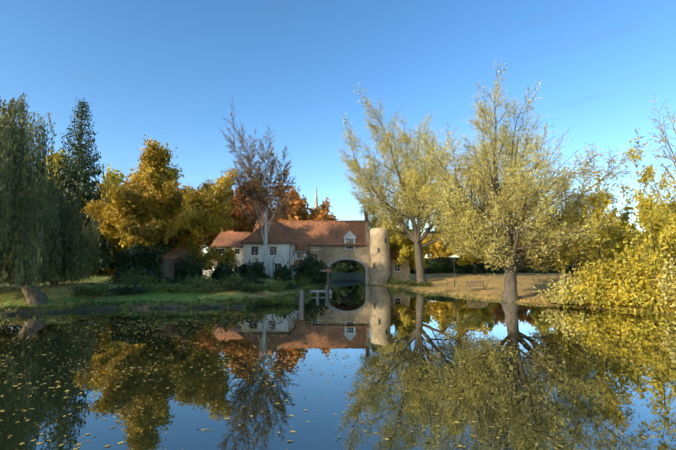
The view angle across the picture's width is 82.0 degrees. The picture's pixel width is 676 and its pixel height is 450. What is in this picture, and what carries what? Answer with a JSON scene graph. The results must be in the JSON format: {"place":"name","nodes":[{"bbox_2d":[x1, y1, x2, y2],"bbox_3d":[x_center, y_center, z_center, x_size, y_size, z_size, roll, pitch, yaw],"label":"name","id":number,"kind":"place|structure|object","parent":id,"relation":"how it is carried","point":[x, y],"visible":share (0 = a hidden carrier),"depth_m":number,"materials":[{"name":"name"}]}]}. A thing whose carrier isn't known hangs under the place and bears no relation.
{"place":"outdoors","nodes":[
{"label":"outdoors","id":0,"kind":"place"},
{"bbox_2d":[0,281,675,449],"bbox_3d":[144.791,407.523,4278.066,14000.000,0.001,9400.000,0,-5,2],"label":"river water","id":1,"kind":"structure","parent":0,"point":[631,405],"depth_m":10.49,"materials":[{"name":"blue liquid"}]},
{"bbox_2d":[0,293,675,449],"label":"floating leaves","id":2,"kind":"object","parent":1,"relation":"on","point":[292,431],"visible":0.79,"depth_m":11.53,"materials":[{"name":"yellow plant"}]},
{"bbox_2d":[0,269,675,313],"bbox_3d":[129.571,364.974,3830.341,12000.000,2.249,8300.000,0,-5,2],"label":"ground","id":3,"kind":"structure","parent":0,"point":[8,298],"depth_m":29.34,"materials":[{"name":"green plant"}]},
{"bbox_2d":[0,92,60,304],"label":"weeping willow","id":4,"kind":"object","parent":3,"relation":"on","point":[13,166],"depth_m":22.68,"materials":[{"name":"green plant"}]},
{"bbox_2d":[1,181,101,287],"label":"weeping willow","id":5,"kind":"object","parent":3,"relation":"on","point":[84,263],"depth_m":29.34,"materials":[{"name":"green plant"}]},
{"bbox_2d":[48,97,115,270],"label":"spruce tree","id":6,"kind":"object","parent":3,"relation":"on","point":[66,186],"depth_m":50.36,"materials":[{"name":"green plant"}]},
{"bbox_2d":[42,145,125,201],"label":"tree","id":7,"kind":"object","parent":3,"relation":"on","point":[113,176],"depth_m":75.62,"materials":[{"name":"plant"}]},
{"bbox_2d":[68,281,118,296],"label":"garden plant","id":8,"kind":"object","parent":3,"relation":"on","point":[90,290],"depth_m":26.92,"materials":[{"name":"green plant"}]},
{"bbox_2d":[81,260,105,273],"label":"bush","id":9,"kind":"object","parent":3,"relation":"on","point":[95,270],"visible":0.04,"depth_m":55.95,"materials":[{"name":"green plant"}]},
{"bbox_2d":[83,197,114,271],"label":"garden tree","id":10,"kind":"object","parent":3,"relation":"on","point":[95,218],"depth_m":57.79,"materials":[{"name":"plant"}]},
{"bbox_2d":[95,255,115,274],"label":"bush","id":11,"kind":"object","parent":3,"relation":"on","point":[111,271],"depth_m":54.96,"materials":[{"name":"plant"}]},
{"bbox_2d":[104,232,148,260],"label":"garden tree","id":12,"kind":"object","parent":3,"relation":"on","point":[122,243],"depth_m":51.46,"materials":[{"name":"yellow plant"}]},
{"bbox_2d":[117,262,159,284],"bbox_3d":[-16.035,3.949,31.120,3.610,1.896,2.506,-2,-6,23],"label":"garden plant","id":13,"kind":"object","parent":3,"relation":"on","point":[138,278],"depth_m":30.95,"materials":[{"name":"green plant"}]},
{"bbox_2d":[115,241,174,281],"bbox_3d":[-18.303,3.526,37.498,4.614,4.208,3.554,0,-5,2],"label":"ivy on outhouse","id":14,"kind":"object","parent":3,"relation":"on","point":[140,256],"visible":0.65,"depth_m":35.98,"materials":[{"name":"green plant"}]},
{"bbox_2d":[145,270,154,279],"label":"bush","id":15,"kind":"object","parent":3,"relation":"on","point":[150,271],"visible":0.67,"depth_m":34.95,"materials":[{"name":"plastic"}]},
{"bbox_2d":[118,175,187,246],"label":"tree","id":16,"kind":"object","parent":3,"relation":"on","point":[125,182],"visible":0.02,"depth_m":71.43,"materials":[{"name":"plant"}]},
{"bbox_2d":[0,276,316,309],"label":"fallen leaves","id":17,"kind":"object","parent":3,"relation":"on","point":[99,277],"visible":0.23,"depth_m":30.22,"materials":[{"name":"plant"}]},
{"bbox_2d":[101,262,153,282],"bbox_3d":[-17.980,4.089,33.343,4.516,2.082,2.784,0,-5,2],"label":"garden plant","id":18,"kind":"object","parent":17,"relation":"on","point":[114,278],"depth_m":33.12,"materials":[{"name":"green plant"}]},
{"bbox_2d":[149,274,181,283],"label":"garden plant","id":19,"kind":"object","parent":17,"relation":"on","point":[169,280],"depth_m":31.30,"materials":[{"name":"green plant"}]},
{"bbox_2d":[205,249,241,279],"bbox_3d":[-11.406,4.030,38.705,3.845,3.224,3.336,0,-5,2],"label":"evergreen shrub","id":20,"kind":"object","parent":17,"relation":"on","point":[220,271],"depth_m":38.13,"materials":[{"name":"green plant"}]},
{"bbox_2d":[241,255,269,278],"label":"evergreen shrub","id":21,"kind":"object","parent":17,"relation":"on","point":[257,271],"depth_m":39.97,"materials":[{"name":"green plant"}]},
{"bbox_2d":[241,281,273,291],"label":"garden plant","id":22,"kind":"object","parent":17,"relation":"on","point":[260,289],"depth_m":30.06,"materials":[{"name":"green plant"}]},
{"bbox_2d":[80,135,238,246],"bbox_3d":[-18.366,-1.103,40.969,16.390,14.726,13.705,0,-5,2],"label":"autumn tree","id":23,"kind":"object","parent":3,"relation":"on","point":[129,206],"depth_m":37.86,"materials":[{"name":"yellow plant"}]},
{"bbox_2d":[0,286,324,315],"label":"bank edge","id":24,"kind":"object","parent":3,"relation":"on","point":[82,309],"depth_m":25.53,"materials":[{"name":"stone"}]},
{"bbox_2d":[0,282,330,315],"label":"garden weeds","id":25,"kind":"object","parent":3,"relation":"on","point":[194,297],"visible":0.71,"depth_m":26.08,"materials":[{"name":"green plant"}]},
{"bbox_2d":[105,279,150,293],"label":"garden plant","id":26,"kind":"object","parent":25,"relation":"on","point":[126,290],"depth_m":27.84,"materials":[{"name":"green plant"}]},
{"bbox_2d":[221,96,300,272],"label":"bare tree","id":27,"kind":"object","parent":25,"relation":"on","point":[265,204],"depth_m":45.48,"materials":[{"name":"plant"}]},
{"bbox_2d":[154,251,186,278],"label":"shed","id":28,"kind":"structure","parent":3,"relation":"on","point":[172,271],"depth_m":36.30,"materials":[{"name":"wood"}]},
{"bbox_2d":[159,261,169,278],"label":"wall","id":29,"kind":"structure","parent":28,"relation":"attached to","point":[165,270],"depth_m":36.17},
{"bbox_2d":[150,249,188,258],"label":"shed roof","id":30,"kind":"structure","parent":28,"relation":"attached to","point":[174,253],"depth_m":37.33,"materials":[{"name":"brown tile"}]},
{"bbox_2d":[147,201,193,248],"bbox_3d":[-18.098,1.944,39.978,8.479,9.943,5.558,2,-6,-22],"label":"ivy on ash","id":31,"kind":"object","parent":3,"relation":"on","point":[177,240],"visible":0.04,"depth_m":39.82,"materials":[{"name":"green plant"}]},
{"bbox_2d":[174,253,207,280],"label":"evergreen shrub","id":32,"kind":"object","parent":3,"relation":"on","point":[191,270],"depth_m":36.30,"materials":[{"name":"green plant"}]},
{"bbox_2d":[166,214,219,249],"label":"garden tree","id":33,"kind":"object","parent":3,"relation":"on","point":[207,241],"depth_m":62.14,"materials":[{"name":"plant"}]},
{"bbox_2d":[171,238,218,269],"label":"apple tree","id":34,"kind":"object","parent":3,"relation":"on","point":[197,251],"depth_m":42.84,"materials":[{"name":"green plant"}]},
{"bbox_2d":[184,240,210,273],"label":"bush","id":35,"kind":"object","parent":3,"relation":"on","point":[205,268],"depth_m":54.10,"materials":[{"name":"green plant"}]},
{"bbox_2d":[177,275,220,284],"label":"garden plant","id":36,"kind":"object","parent":3,"relation":"on","point":[193,281],"depth_m":32.11,"materials":[{"name":"green plant"}]},
{"bbox_2d":[184,278,222,291],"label":"garden plant","id":37,"kind":"object","parent":3,"relation":"on","point":[202,287],"depth_m":29.24,"materials":[{"name":"green plant"}]},
{"bbox_2d":[214,245,237,269],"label":"plum tree","id":38,"kind":"object","parent":3,"relation":"on","point":[232,254],"depth_m":45.30,"materials":[{"name":"green plant"}]},
{"bbox_2d":[212,248,242,274],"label":"ferry house walls","id":39,"kind":"structure","parent":3,"relation":"on","point":[239,257],"depth_m":49.76,"materials":[{"name":"white paint"}]},
{"bbox_2d":[220,296,239,305],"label":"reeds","id":40,"kind":"object","parent":3,"relation":"on","point":[228,302],"visible":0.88,"depth_m":26.71,"materials":[{"name":"green plant"}]},
{"bbox_2d":[220,272,243,281],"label":"garden plant","id":41,"kind":"object","parent":3,"relation":"on","point":[228,279],"depth_m":34.63,"materials":[{"name":"green plant"}]},
{"bbox_2d":[209,278,254,290],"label":"garden plant","id":42,"kind":"object","parent":3,"relation":"on","point":[236,285],"depth_m":29.53,"materials":[{"name":"green plant"}]},
{"bbox_2d":[182,179,285,232],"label":"copper beech","id":43,"kind":"object","parent":3,"relation":"on","point":[241,227],"depth_m":71.22,"materials":[{"name":"brown plant"}]},
{"bbox_2d":[233,259,251,276],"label":"evergreen shrub","id":44,"kind":"object","parent":3,"relation":"on","point":[242,269],"depth_m":42.57,"materials":[{"name":"green plant"}]},
{"bbox_2d":[238,296,264,305],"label":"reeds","id":45,"kind":"object","parent":3,"relation":"on","point":[245,301],"visible":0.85,"depth_m":26.88,"materials":[{"name":"green plant"}]},
{"bbox_2d":[236,271,272,284],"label":"garden plant","id":46,"kind":"object","parent":3,"relation":"on","point":[257,281],"depth_m":33.07,"materials":[{"name":"green plant"}]},
{"bbox_2d":[243,243,294,276],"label":"ferry house wing walls","id":47,"kind":"structure","parent":3,"relation":"on","point":[283,250],"depth_m":47.58,"materials":[{"name":"white paint"}]},
{"bbox_2d":[258,297,280,305],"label":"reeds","id":48,"kind":"object","parent":3,"relation":"on","point":[271,300],"depth_m":27.43,"materials":[{"name":"green plant"}]},
{"bbox_2d":[260,278,288,291],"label":"garden plant","id":49,"kind":"object","parent":3,"relation":"on","point":[279,287],"depth_m":32.72,"materials":[{"name":"green plant"}]},
{"bbox_2d":[272,260,293,280],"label":"evergreen shrub","id":50,"kind":"object","parent":3,"relation":"on","point":[283,273],"depth_m":40.91,"materials":[{"name":"green plant"}]},
{"bbox_2d":[276,295,294,304],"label":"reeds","id":51,"kind":"object","parent":3,"relation":"on","point":[285,299],"depth_m":28.01,"materials":[{"name":"green plant"}]},
{"bbox_2d":[275,278,300,289],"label":"garden plant","id":52,"kind":"object","parent":3,"relation":"on","point":[292,285],"depth_m":35.69,"materials":[{"name":"green plant"}]},
{"bbox_2d":[299,290,303,304],"bbox_3d":[-2.657,5.754,28.462,0.399,2.020,0.399,0,-5,2],"label":"mooring post","id":53,"kind":"object","parent":3,"relation":"on","point":[301,297],"visible":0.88,"depth_m":28.36,"materials":[{"name":"wood"}]},
{"bbox_2d":[295,246,307,268],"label":"ferry house main walls","id":54,"kind":"structure","parent":3,"relation":"on","point":[305,255],"depth_m":52.22,"materials":[{"name":"white paint"}]},
{"bbox_2d":[269,185,337,220],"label":"autumn tree","id":55,"kind":"object","parent":3,"relation":"on","point":[302,213],"depth_m":77.23,"materials":[{"name":"orange plant"}]},
{"bbox_2d":[289,249,333,283],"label":"laurel bush","id":56,"kind":"object","parent":3,"relation":"on","point":[310,263],"depth_m":45.84,"materials":[{"name":"green plant"}]},
{"bbox_2d":[314,187,317,208],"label":"church spire","id":57,"kind":"structure","parent":3,"relation":"on","point":[316,203],"depth_m":474.44,"materials":[{"name":"stone"}]},
{"bbox_2d":[310,290,332,294],"bbox_3d":[-1.610,6.972,37.357,2.100,1.270,1.400,0,-5,2],"label":"wooden rail","id":58,"kind":"object","parent":3,"relation":"on","point":[330,291],"visible":0.42,"depth_m":36.75,"materials":[{"name":"wood"}]},
{"bbox_2d":[320,268,331,285],"bbox_3d":[-1.157,5.262,37.603,1.100,2.180,0.140,0,-5,2],"label":"signpost","id":59,"kind":"object","parent":58,"relation":"on","point":[328,270],"visible":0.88,"depth_m":37.60,"materials":[{"name":"brown wood"}]},
{"bbox_2d":[325,285,328,295],"bbox_3d":[-1.011,6.486,35.674,0.357,1.920,0.357,0,-5,2],"label":"mooring post","id":60,"kind":"object","parent":3,"relation":"on","point":[326,290],"visible":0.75,"depth_m":35.60,"materials":[{"name":"wood"}]},
{"bbox_2d":[308,222,368,283],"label":"watergate walls","id":61,"kind":"structure","parent":3,"relation":"on","point":[328,254],"depth_m":52.77,"materials":[{"name":"beige stone"}]},
{"bbox_2d":[212,242,365,269],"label":"gutters and downpipes","id":62,"kind":"object","parent":61,"relation":"attached to","point":[289,248],"visible":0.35,"depth_m":49.61,"materials":[{"name":"metal"}]},
{"bbox_2d":[211,220,410,265],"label":"tiled roofs","id":63,"kind":"structure","parent":61,"relation":"on","point":[301,236],"depth_m":53.54,"materials":[{"name":"red tile"}]},
{"bbox_2d":[261,212,268,223],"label":"house chimney","id":64,"kind":"object","parent":63,"relation":"on","point":[264,217],"visible":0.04,"depth_m":56.48,"materials":[{"name":"brick"}]},
{"bbox_2d":[222,218,391,247],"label":"ridge tiles","id":65,"kind":"object","parent":63,"relation":"on","point":[297,221],"visible":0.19,"depth_m":56.27,"materials":[{"name":"red tile"}]},
{"bbox_2d":[216,238,400,272],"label":"window frames","id":66,"kind":"structure","parent":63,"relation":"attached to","point":[297,253],"depth_m":49.99,"materials":[{"name":"white wood"}]},
{"bbox_2d":[216,239,399,270],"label":"window panes","id":67,"kind":"object","parent":66,"relation":"in","point":[273,250],"visible":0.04,"depth_m":47.79,"materials":[{"name":"black glass"}]},
{"bbox_2d":[337,260,356,261],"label":"passage beams","id":68,"kind":"structure","parent":61,"relation":"on","point":[346,261],"depth_m":53.31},
{"bbox_2d":[326,257,367,284],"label":"stone arch","id":69,"kind":"structure","parent":61,"relation":"attached to","point":[359,261],"depth_m":52.55,"materials":[{"name":"stone"}]},
{"bbox_2d":[344,232,354,249],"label":"dormer cheeks","id":70,"kind":"object","parent":61,"relation":"on","point":[349,235],"visible":0.32,"depth_m":52.86,"materials":[{"name":"white paint"}]},
{"bbox_2d":[331,262,352,267],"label":"tree","id":71,"kind":"object","parent":3,"relation":"on","point":[336,264],"visible":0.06,"depth_m":72.88,"materials":[{"name":"green plant"}]},
{"bbox_2d":[331,262,353,272],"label":"lane shrub","id":72,"kind":"object","parent":3,"relation":"on","point":[342,268],"visible":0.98,"depth_m":68.83,"materials":[{"name":"green plant"}]},
{"bbox_2d":[346,250,369,272],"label":"lane shrub","id":73,"kind":"object","parent":3,"relation":"on","point":[358,267],"depth_m":74.54,"materials":[{"name":"green plant"}]},
{"bbox_2d":[369,228,389,284],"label":"round tower","id":74,"kind":"structure","parent":3,"relation":"on","point":[379,273],"depth_m":51.01,"materials":[{"name":"beige stone"}]},
{"bbox_2d":[386,276,395,282],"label":"bank plant","id":75,"kind":"object","parent":3,"relation":"on","point":[391,280],"visible":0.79,"depth_m":50.15,"materials":[{"name":"green plant"}]},
{"bbox_2d":[391,278,404,284],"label":"bank plant","id":76,"kind":"object","parent":3,"relation":"on","point":[396,281],"depth_m":48.44,"materials":[{"name":"green plant"}]},
{"bbox_2d":[390,260,408,281],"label":"range walls","id":77,"kind":"structure","parent":3,"relation":"on","point":[403,274],"depth_m":53.45,"materials":[{"name":"beige stone"}]},
{"bbox_2d":[389,224,425,243],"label":"tree","id":78,"kind":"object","parent":3,"relation":"on","point":[391,239],"visible":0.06,"depth_m":107.07,"materials":[{"name":"plant"}]},
{"bbox_2d":[389,227,430,270],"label":"field maple","id":79,"kind":"object","parent":3,"relation":"on","point":[404,248],"depth_m":53.11,"materials":[{"name":"yellow plant"}]},
{"bbox_2d":[402,279,418,285],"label":"bank plant","id":80,"kind":"object","parent":3,"relation":"on","point":[411,282],"visible":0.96,"depth_m":45.93,"materials":[{"name":"green plant"}]},
{"bbox_2d":[335,83,513,282],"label":"green willow","id":81,"kind":"object","parent":3,"relation":"on","point":[417,180],"depth_m":51.27,"materials":[{"name":"plant"}]},
{"bbox_2d":[418,281,432,286],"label":"bank plant","id":82,"kind":"object","parent":3,"relation":"on","point":[424,283],"depth_m":43.85,"materials":[{"name":"green plant"}]},
{"bbox_2d":[413,227,457,259],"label":"tree","id":83,"kind":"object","parent":3,"relation":"on","point":[439,249],"depth_m":78.23,"materials":[{"name":"yellow plant"}]},
{"bbox_2d":[420,228,456,257],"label":"tree","id":84,"kind":"object","parent":3,"relation":"on","point":[429,234],"visible":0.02,"depth_m":248.70,"materials":[{"name":"green plant"}]},
{"bbox_2d":[455,238,493,274],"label":"field maple","id":85,"kind":"object","parent":3,"relation":"on","point":[463,260],"depth_m":60.31,"materials":[{"name":"plant"}]},
{"bbox_2d":[466,281,487,290],"bbox_3d":[13.335,5.846,37.295,1.800,0.970,0.687,1,-5,-10],"label":"park bench","id":86,"kind":"object","parent":3,"relation":"on","point":[470,285],"visible":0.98,"depth_m":37.52,"materials":[{"name":"brown wood"}]},
{"bbox_2d":[481,236,526,256],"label":"tree","id":87,"kind":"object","parent":3,"relation":"on","point":[518,251],"visible":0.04,"depth_m":72.08,"materials":[{"name":"plant"}]},
{"bbox_2d":[373,273,674,312],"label":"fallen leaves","id":88,"kind":"object","parent":3,"relation":"on","point":[531,275],"visible":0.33,"depth_m":47.35,"materials":[{"name":"plant"}]},
{"bbox_2d":[383,284,672,313],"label":"green bank weeds","id":89,"kind":"object","parent":3,"relation":"on","point":[464,295],"visible":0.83,"depth_m":33.10,"materials":[{"name":"green plant"}]},
{"bbox_2d":[408,59,650,301],"bbox_3d":[14.495,-3.803,31.642,16.870,20.356,16.890,0,-5,2],"label":"green willow","id":90,"kind":"object","parent":3,"relation":"on","point":[514,196],"depth_m":29.48,"materials":[{"name":"plant"}]},
{"bbox_2d":[410,257,667,273],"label":"hedge","id":91,"kind":"object","parent":3,"relation":"on","point":[432,261],"depth_m":68.80,"materials":[{"name":"green plant"}]},
{"bbox_2d":[546,197,579,281],"bbox_3d":[17.195,2.040,29.617,2.219,8.125,2.707,0,-5,2],"label":"tree","id":92,"kind":"object","parent":3,"relation":"on","point":[562,267],"depth_m":29.26,"materials":[{"name":"yellow plant"}]},
{"bbox_2d":[535,208,593,276],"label":"field maple","id":93,"kind":"object","parent":3,"relation":"on","point":[579,244],"depth_m":45.15,"materials":[{"name":"yellow plant"}]},
{"bbox_2d":[533,268,599,304],"bbox_3d":[16.513,4.372,27.641,4.742,2.640,3.978,0,-5,2],"label":"bank shrub","id":94,"kind":"object","parent":3,"relation":"on","point":[557,297],"depth_m":27.23,"materials":[{"name":"yellow plant"}]},
{"bbox_2d":[560,166,618,270],"bbox_3d":[18.234,0.808,27.888,3.614,10.237,3.251,0,-5,2],"label":"yellow sapling","id":95,"kind":"object","parent":3,"relation":"on","point":[594,210],"depth_m":27.79,"materials":[{"name":"yellow plant"}]},
{"bbox_2d":[556,249,643,305],"bbox_3d":[17.847,3.410,26.620,5.378,4.215,4.763,0,-5,2],"label":"bank shrub","id":96,"kind":"object","parent":3,"relation":"on","point":[603,287],"depth_m":26.01,"materials":[{"name":"yellow plant"}]},
{"bbox_2d":[563,258,639,283],"bbox_3d":[19.217,3.988,28.509,4.943,3.283,4.000,0,-5,2],"label":"bank shrub","id":97,"kind":"object","parent":3,"relation":"on","point":[572,277],"depth_m":28.73,"materials":[{"name":"yellow plant"}]},
{"bbox_2d":[579,181,627,268],"bbox_3d":[20.398,1.240,30.232,3.324,9.494,3.738,0,-5,2],"label":"tree","id":98,"kind":"object","parent":3,"relation":"on","point":[615,210],"depth_m":29.69,"materials":[{"name":"yellow plant"}]},
{"bbox_2d":[583,195,649,268],"bbox_3d":[25.235,1.693,35.114,5.035,8.712,7.117,-4,-7,39],"label":"field maple","id":99,"kind":"object","parent":3,"relation":"on","point":[623,220],"depth_m":34.06,"materials":[{"name":"yellow plant"}]},
{"bbox_2d":[562,299,675,313],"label":"bank weeds","id":100,"kind":"object","parent":3,"relation":"on","point":[661,310],"visible":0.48,"depth_m":24.62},
{"bbox_2d":[596,223,675,308],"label":"bank shrub","id":101,"kind":"object","parent":3,"relation":"on","point":[643,285],"depth_m":24.82,"materials":[{"name":"yellow plant"}]},
{"bbox_2d":[600,128,675,269],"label":"yellow sapling","id":102,"kind":"object","parent":3,"relation":"on","point":[648,172],"depth_m":25.93,"materials":[{"name":"yellow plant"}]},
{"bbox_2d":[622,95,675,206],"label":"bare plane tree","id":103,"kind":"object","parent":3,"relation":"on","point":[671,156],"depth_m":56.38,"materials":[{"name":"grey plant"}]},
{"bbox_2d":[631,196,672,266],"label":"field maple","id":104,"kind":"object","parent":3,"relation":"on","point":[657,206],"depth_m":49.20,"materials":[{"name":"plant"}]},
{"bbox_2d":[631,191,675,264],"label":"field maple","id":105,"kind":"object","parent":3,"relation":"on","point":[657,226],"depth_m":39.05,"materials":[{"name":"yellow plant"}]},
{"bbox_2d":[638,237,675,293],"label":"bank shrub","id":106,"kind":"object","parent":3,"relation":"on","point":[664,261],"depth_m":26.50,"materials":[{"name":"yellow plant"}]},
{"bbox_2d":[642,165,675,247],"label":"tree","id":107,"kind":"object","parent":3,"relation":"on","point":[670,207],"depth_m":29.37,"materials":[{"name":"yellow plant"}]},
{"bbox_2d":[649,254,675,307],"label":"bank shrub","id":108,"kind":"object","parent":3,"relation":"on","point":[668,296],"depth_m":23.87,"materials":[{"name":"yellow plant"}]},
{"bbox_2d":[662,214,675,234],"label":"yellow sapling","id":109,"kind":"object","parent":3,"relation":"on","point":[670,219],"depth_m":25.73,"materials":[{"name":"yellow plant"}]},
{"bbox_2d":[0,0,675,257],"label":"sky","id":110,"kind":"structure","parent":0,"point":[170,72],"materials":[{"name":"blue"}]}
]}

